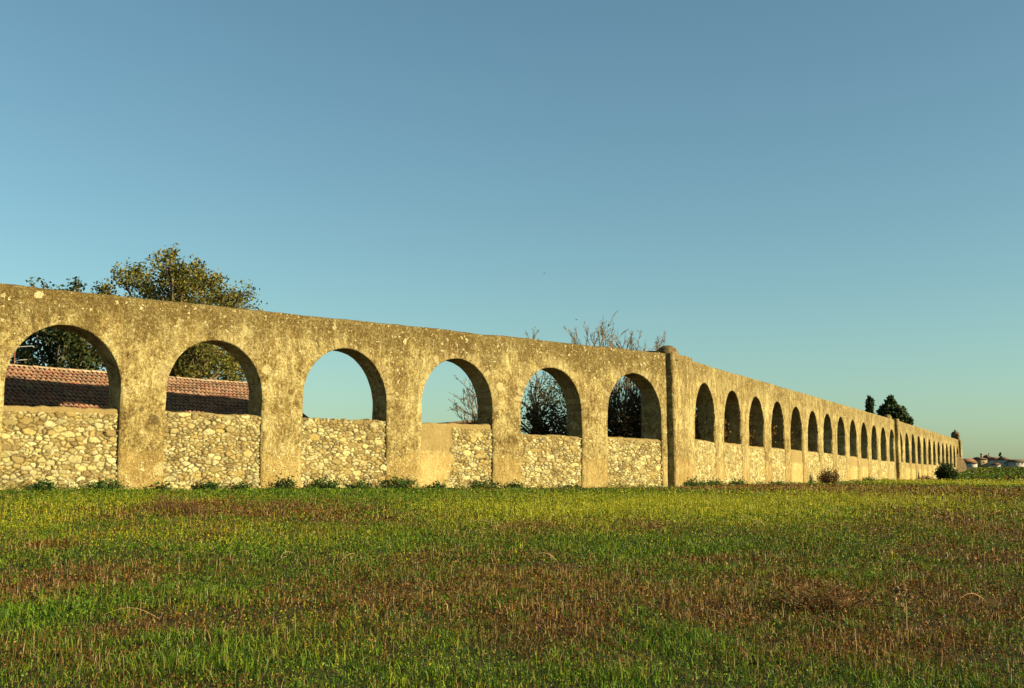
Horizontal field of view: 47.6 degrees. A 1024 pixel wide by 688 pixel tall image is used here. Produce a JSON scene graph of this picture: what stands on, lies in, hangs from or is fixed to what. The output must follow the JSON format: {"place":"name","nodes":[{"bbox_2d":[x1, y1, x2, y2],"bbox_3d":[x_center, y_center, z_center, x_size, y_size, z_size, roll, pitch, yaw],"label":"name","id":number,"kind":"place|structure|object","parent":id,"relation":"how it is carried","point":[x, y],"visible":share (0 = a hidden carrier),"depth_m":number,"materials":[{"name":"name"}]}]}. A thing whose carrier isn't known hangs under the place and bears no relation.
{"place":"outdoors","nodes":[
{"label":"outdoors","id":0,"kind":"place"},
{"bbox_2d":[0,466,1023,687],"bbox_3d":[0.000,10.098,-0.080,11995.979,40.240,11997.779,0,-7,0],"label":"ground","id":1,"kind":"structure","parent":0,"point":[314,678],"depth_m":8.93,"materials":[{"name":"green plant"}]},
{"bbox_2d":[28,478,57,490],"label":"weed","id":2,"kind":"object","parent":1,"relation":"on","point":[48,486],"visible":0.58,"depth_m":29.67,"materials":[{"name":"green plant"}]},
{"bbox_2d":[10,276,105,370],"bbox_3d":[-16.986,1.420,43.236,4.066,8.421,6.988,6,-9,-43],"label":"leafy tree","id":3,"kind":"object","parent":1,"relation":"on","point":[79,352],"visible":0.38,"depth_m":42.85,"materials":[{"name":"green plant"}]},
{"bbox_2d":[89,478,128,490],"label":"weed","id":4,"kind":"object","parent":1,"relation":"on","point":[112,484],"visible":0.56,"depth_m":30.81,"materials":[{"name":"green plant"}]},
{"bbox_2d":[4,364,308,417],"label":"farm building","id":5,"kind":"structure","parent":1,"relation":"on","point":[31,386],"depth_m":36.99,"materials":[{"name":"tile"}]},
{"bbox_2d":[14,346,33,363],"bbox_3d":[-15.411,0.368,36.602,0.638,0.913,0.042,0,-7,0],"label":"aerial","id":6,"kind":"object","parent":5,"relation":"on","point":[22,359],"visible":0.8,"depth_m":36.58,"materials":[{"name":"metal"}]},
{"bbox_2d":[155,481,179,489],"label":"weed","id":7,"kind":"object","parent":1,"relation":"on","point":[163,486],"visible":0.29,"depth_m":31.81,"materials":[{"name":"green plant"}]},
{"bbox_2d":[145,486,194,510],"bbox_3d":[-6.601,2.942,22.123,1.090,0.589,1.056,0,-7,0],"label":"dry plant","id":8,"kind":"object","parent":1,"relation":"on","point":[167,504],"visible":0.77,"depth_m":22.10,"materials":[{"name":"brown plant"}]},
{"bbox_2d":[90,243,267,381],"bbox_3d":[-12.991,0.940,45.952,7.150,10.009,9.055,3,-7,-21],"label":"leafy tree","id":9,"kind":"object","parent":1,"relation":"on","point":[202,360],"visible":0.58,"depth_m":45.44,"materials":[{"name":"green plant"}]},
{"bbox_2d":[170,494,216,515],"bbox_3d":[-5.750,2.936,21.055,0.917,0.448,1.006,6,-9,-43],"label":"dry plant","id":10,"kind":"object","parent":1,"relation":"on","point":[194,507],"visible":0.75,"depth_m":21.00,"materials":[{"name":"brown plant"}]},
{"bbox_2d":[196,478,221,490],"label":"weed","id":11,"kind":"object","parent":1,"relation":"on","point":[209,486],"visible":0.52,"depth_m":32.67,"materials":[{"name":"green plant"}]},
{"bbox_2d":[231,478,254,490],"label":"weed","id":12,"kind":"object","parent":1,"relation":"on","point":[244,486],"visible":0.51,"depth_m":33.35,"materials":[{"name":"green plant"}]},
{"bbox_2d":[274,474,297,488],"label":"weed","id":13,"kind":"object","parent":1,"relation":"on","point":[291,483],"visible":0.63,"depth_m":34.32,"materials":[{"name":"green plant"}]},
{"bbox_2d":[308,476,342,488],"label":"weed","id":14,"kind":"object","parent":1,"relation":"on","point":[334,484],"visible":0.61,"depth_m":35.13,"materials":[{"name":"green plant"}]},
{"bbox_2d":[349,478,372,487],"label":"weed","id":15,"kind":"object","parent":1,"relation":"on","point":[360,483],"visible":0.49,"depth_m":35.98,"materials":[{"name":"green plant"}]},
{"bbox_2d":[382,475,421,488],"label":"weed","id":16,"kind":"object","parent":1,"relation":"on","point":[403,483],"visible":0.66,"depth_m":36.94,"materials":[{"name":"green plant"}]},
{"bbox_2d":[428,480,445,487],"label":"weed","id":17,"kind":"object","parent":1,"relation":"on","point":[437,484],"visible":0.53,"depth_m":37.98,"materials":[{"name":"green plant"}]},
{"bbox_2d":[442,420,475,423],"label":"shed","id":18,"kind":"structure","parent":1,"relation":"on","point":[465,422],"depth_m":50.20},
{"bbox_2d":[449,375,477,423],"bbox_3d":[-1.307,3.370,48.912,2.699,6.037,1.814,1,-7,-11],"label":"bare tree","id":19,"kind":"object","parent":1,"relation":"on","point":[472,412],"visible":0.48,"depth_m":48.92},
{"bbox_2d":[0,284,962,490],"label":"aqueduct","id":20,"kind":"object","parent":1,"relation":"on","point":[136,434],"visible":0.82,"depth_m":37.66,"materials":[{"name":"stone"}]},
{"bbox_2d":[472,476,501,487],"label":"weed","id":21,"kind":"object","parent":1,"relation":"on","point":[479,484],"visible":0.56,"depth_m":39.22,"materials":[{"name":"green plant"}]},
{"bbox_2d":[449,326,565,434],"bbox_3d":[0.834,2.979,52.176,6.454,7.575,4.155,-4,-8,30],"label":"bare tree","id":22,"kind":"object","parent":1,"relation":"on","point":[531,397],"visible":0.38,"depth_m":51.52,"materials":[{"name":"brown plant"}]},
{"bbox_2d":[0,466,1023,687],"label":"dry weeds","id":23,"kind":"object","parent":1,"relation":"on","point":[640,587],"visible":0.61,"depth_m":10.46,"materials":[{"name":"brown plant"}]},
{"bbox_2d":[0,467,1023,687],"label":"wildflowers","id":24,"kind":"object","parent":1,"relation":"on","point":[773,505],"visible":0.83,"depth_m":23.40,"materials":[{"name":"yellow plant"}]},
{"bbox_2d":[505,479,522,487],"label":"weed","id":25,"kind":"object","parent":1,"relation":"on","point":[514,485],"visible":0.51,"depth_m":40.09,"materials":[{"name":"green plant"}]},
{"bbox_2d":[521,388,565,435],"bbox_3d":[1.787,4.079,49.995,3.337,4.368,3.454,0,-7,0],"label":"brush thicket","id":26,"kind":"object","parent":1,"relation":"on","point":[538,427],"visible":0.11,"depth_m":49.91,"materials":[{"name":"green plant"}]},
{"bbox_2d":[564,482,580,488],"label":"weed","id":27,"kind":"object","parent":1,"relation":"on","point":[576,486],"visible":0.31,"depth_m":41.92,"materials":[{"name":"green plant"}]},
{"bbox_2d":[563,313,664,436],"bbox_3d":[4.796,2.626,53.442,4.912,8.540,3.873,0,-7,0],"label":"bare tree","id":28,"kind":"object","parent":1,"relation":"on","point":[627,382],"visible":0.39,"depth_m":53.25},
{"bbox_2d":[607,384,640,438],"bbox_3d":[5.099,4.003,50.401,4.015,4.643,3.779,0,-7,0],"label":"brush thicket","id":29,"kind":"object","parent":1,"relation":"on","point":[633,414],"visible":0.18,"depth_m":49.96,"materials":[{"name":"brown plant"}]},
{"bbox_2d":[686,476,703,485],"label":"weed","id":30,"kind":"object","parent":1,"relation":"on","point":[690,482],"visible":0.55,"depth_m":46.72,"materials":[{"name":"green plant"}]},
{"bbox_2d":[699,480,714,485],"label":"weed","id":31,"kind":"object","parent":1,"relation":"on","point":[706,482],"visible":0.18,"depth_m":48.22,"materials":[{"name":"green plant"}]},
{"bbox_2d":[695,403,731,441],"bbox_3d":[9.023,4.248,56.755,3.534,5.627,3.142,5,-8,-35],"label":"brush thicket","id":32,"kind":"object","parent":1,"relation":"on","point":[696,427],"visible":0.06,"depth_m":56.33,"materials":[{"name":"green plant"}]},
{"bbox_2d":[711,478,729,484],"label":"weed","id":33,"kind":"object","parent":1,"relation":"on","point":[716,482],"visible":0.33,"depth_m":51.67,"materials":[{"name":"green plant"}]},
{"bbox_2d":[729,476,750,484],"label":"weed","id":34,"kind":"object","parent":1,"relation":"on","point":[739,481],"visible":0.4,"depth_m":54.18,"materials":[{"name":"green plant"}]},
{"bbox_2d":[724,408,757,445],"bbox_3d":[10.964,4.592,60.544,3.414,5.806,3.375,-4,-8,31],"label":"brush thicket","id":35,"kind":"object","parent":1,"relation":"on","point":[751,433],"depth_m":60.23,"materials":[{"name":"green plant"}]},
{"bbox_2d":[771,418,778,446],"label":"brush thicket","id":36,"kind":"object","parent":1,"relation":"on","point":[774,427],"depth_m":63.99,"materials":[{"name":"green plant"}]},
{"bbox_2d":[790,428,795,449],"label":"brush thicket","id":37,"kind":"object","parent":1,"relation":"on","point":[791,434],"depth_m":67.89,"materials":[{"name":"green plant"}]},
{"bbox_2d":[817,466,841,482],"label":"dry bush","id":38,"kind":"object","parent":1,"relation":"on","point":[825,477],"visible":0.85,"depth_m":69.31,"materials":[{"name":"brown plant"}]},
{"bbox_2d":[762,569,896,613],"bbox_3d":[2.596,2.001,9.623,1.115,0.476,1.050,0,-7,0],"label":"dry plant","id":39,"kind":"object","parent":1,"relation":"on","point":[827,600],"visible":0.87,"depth_m":9.47,"materials":[{"name":"brown plant"}]},
{"bbox_2d":[862,476,875,480],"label":"weed","id":40,"kind":"object","parent":1,"relation":"on","point":[870,478],"visible":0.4,"depth_m":85.25,"materials":[{"name":"green plant"}]},
{"bbox_2d":[865,394,875,413],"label":"cypress tree","id":41,"kind":"object","parent":1,"relation":"on","point":[869,402],"visible":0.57,"depth_m":121.82,"materials":[{"name":"green plant"}]},
{"bbox_2d":[875,394,915,424],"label":"pine tree","id":42,"kind":"object","parent":1,"relation":"on","point":[891,407],"visible":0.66,"depth_m":127.09,"materials":[{"name":"green plant"}]},
{"bbox_2d":[891,583,921,631],"bbox_3d":[2.867,1.928,8.450,0.226,0.375,0.119,-3,-7,23],"label":"thistle","id":43,"kind":"object","parent":1,"relation":"on","point":[896,590],"visible":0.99,"depth_m":8.45,"materials":[{"name":"brown plant"}]},
{"bbox_2d":[917,474,933,479],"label":"dry bush","id":44,"kind":"object","parent":1,"relation":"on","point":[926,477],"visible":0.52,"depth_m":111.09,"materials":[{"name":"brown plant"}]},
{"bbox_2d":[932,461,960,479],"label":"evergreen bush","id":45,"kind":"object","parent":1,"relation":"on","point":[944,471],"visible":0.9,"depth_m":111.94,"materials":[{"name":"green plant"}]},
{"bbox_2d":[956,452,966,471],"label":"ruined wall","id":46,"kind":"structure","parent":1,"relation":"on","point":[961,465],"depth_m":148.83,"materials":[{"name":"beige stone"}]},
{"bbox_2d":[964,459,976,461],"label":"house","id":47,"kind":"structure","parent":1,"relation":"on","point":[969,460],"depth_m":578.70,"materials":[{"name":"orange tile"}]},
{"bbox_2d":[965,462,976,466],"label":"house","id":48,"kind":"structure","parent":1,"relation":"on","point":[971,464],"depth_m":557.24,"materials":[{"name":"white paint"}]},
{"bbox_2d":[972,453,986,466],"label":"house","id":49,"kind":"structure","parent":1,"relation":"on","point":[981,461],"depth_m":616.97,"materials":[{"name":"white paint"}]},
{"bbox_2d":[983,453,990,466],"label":"house","id":50,"kind":"structure","parent":1,"relation":"on","point":[988,456],"depth_m":633.91,"materials":[{"name":"white paint"}]},
{"bbox_2d":[988,457,998,466],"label":"house","id":51,"kind":"structure","parent":1,"relation":"on","point":[991,460],"depth_m":629.09,"materials":[{"name":"white paint"}]},
{"bbox_2d":[989,463,1001,466],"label":"house","id":52,"kind":"structure","parent":1,"relation":"on","point":[995,465],"depth_m":567.81,"materials":[{"name":"white paint"}]},
{"bbox_2d":[994,457,1011,466],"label":"house","id":53,"kind":"structure","parent":1,"relation":"on","point":[1002,461],"depth_m":612.83,"materials":[{"name":"white paint"}]},
{"bbox_2d":[1007,459,1023,466],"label":"house","id":54,"kind":"structure","parent":1,"relation":"on","point":[1016,462],"depth_m":607.22,"materials":[{"name":"white paint"}]},
{"bbox_2d":[0,0,1023,459],"label":"sky","id":55,"kind":"structure","parent":0,"point":[822,199],"materials":[{"name":"blue"}]}
]}

